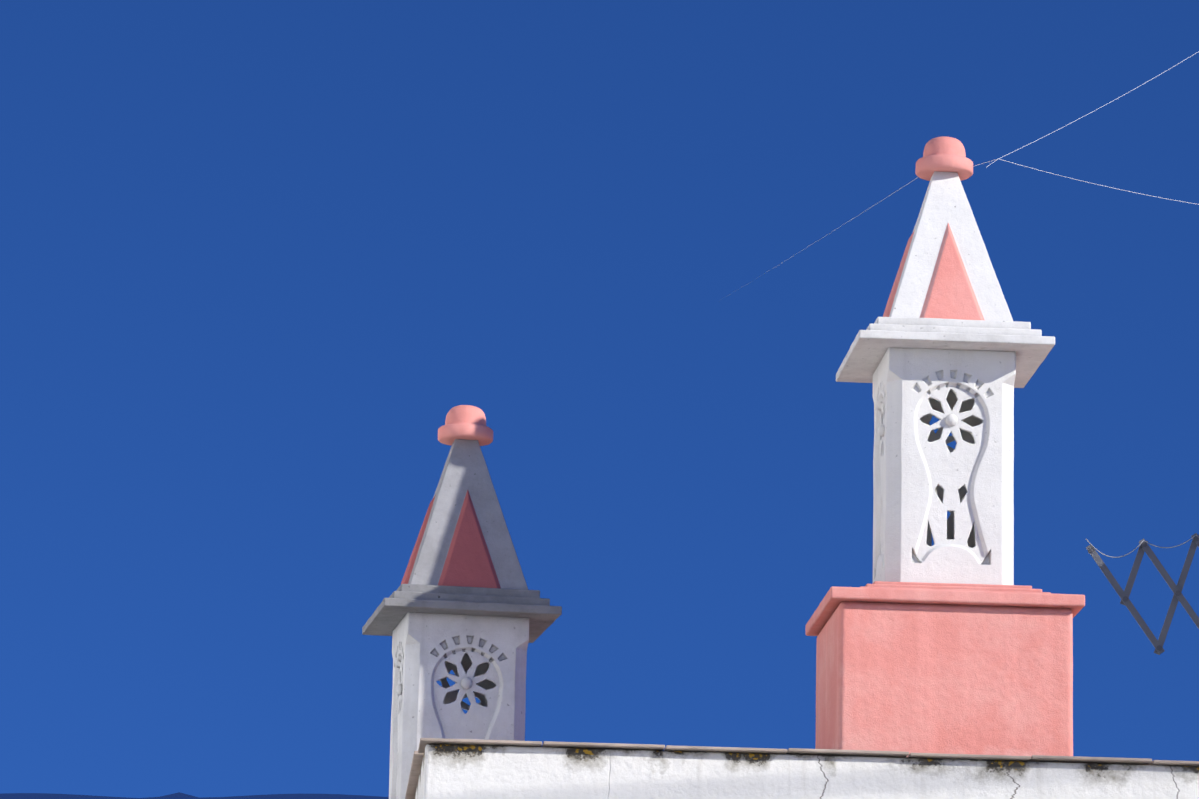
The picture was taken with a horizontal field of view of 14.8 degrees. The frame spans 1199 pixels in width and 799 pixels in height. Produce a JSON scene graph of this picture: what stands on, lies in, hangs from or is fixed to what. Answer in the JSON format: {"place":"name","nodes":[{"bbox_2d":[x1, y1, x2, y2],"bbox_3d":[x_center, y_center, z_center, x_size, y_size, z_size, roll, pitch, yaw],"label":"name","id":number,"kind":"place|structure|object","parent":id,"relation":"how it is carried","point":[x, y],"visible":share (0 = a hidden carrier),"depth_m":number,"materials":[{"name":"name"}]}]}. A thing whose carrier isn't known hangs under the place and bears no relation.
{"place":"outdoors","nodes":[
{"label":"outdoors","id":0,"kind":"place"},
{"bbox_2d":[0,792,388,798],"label":"distant hill","id":1,"kind":"structure","parent":0,"point":[178,795],"depth_m":159.75,"materials":[{"name":"blue"}]},
{"bbox_2d":[415,761,422,798],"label":"house wall","id":2,"kind":"structure","parent":0,"point":[418,794],"depth_m":15.51,"materials":[{"name":"white paint"}]},
{"bbox_2d":[0,0,1198,797],"label":"sky","id":3,"kind":"structure","parent":0,"point":[256,256],"materials":[{"name":"blue"}]},
{"bbox_2d":[422,744,1198,798],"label":"house wall","id":4,"kind":"structure","parent":0,"point":[450,771],"depth_m":15.04,"materials":[{"name":"white paint"}]},
{"bbox_2d":[405,738,1198,798],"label":"house coping tiles","id":5,"kind":"object","parent":4,"relation":"on","point":[417,759],"visible":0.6,"depth_m":15.06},
{"bbox_3d":[4.513,2.911,19.559,10.296,0.250,8.496,2,-12,-3],"label":"house","id":6,"kind":"object","parent":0,"visible":0},
{"bbox_2d":[362,405,561,798],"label":"chimney","id":7,"kind":"object","parent":6,"relation":"on","point":[469,609],"visible":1,"depth_m":16.70,"materials":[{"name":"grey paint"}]},
{"bbox_2d":[805,136,1084,755],"bbox_3d":[1.196,0.480,16.079,0.871,2.882,0.791,2,-12,-3],"label":"chimney","id":8,"kind":"object","parent":6,"relation":"on","point":[953,639],"visible":1,"depth_m":15.87,"materials":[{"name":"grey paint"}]},
{"bbox_2d":[741,51,1198,287],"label":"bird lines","id":9,"kind":"object","parent":8,"relation":"attached to","point":[1037,169],"visible":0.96,"depth_m":16.31,"materials":[{"name":"grey metal"}]},
{"bbox_3d":[5.392,1.697,9.578,6.000,4.341,6.400,2,-12,-3],"label":"neighbouring house wall","id":10,"kind":"object","parent":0,"visible":0},
{"bbox_2d":[1086,533,1198,654],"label":"clothes airer","id":11,"kind":"object","parent":10,"relation":"attached to","point":[1124,595],"visible":1,"depth_m":11.42,"materials":[{"name":"grey metal"}]}
]}

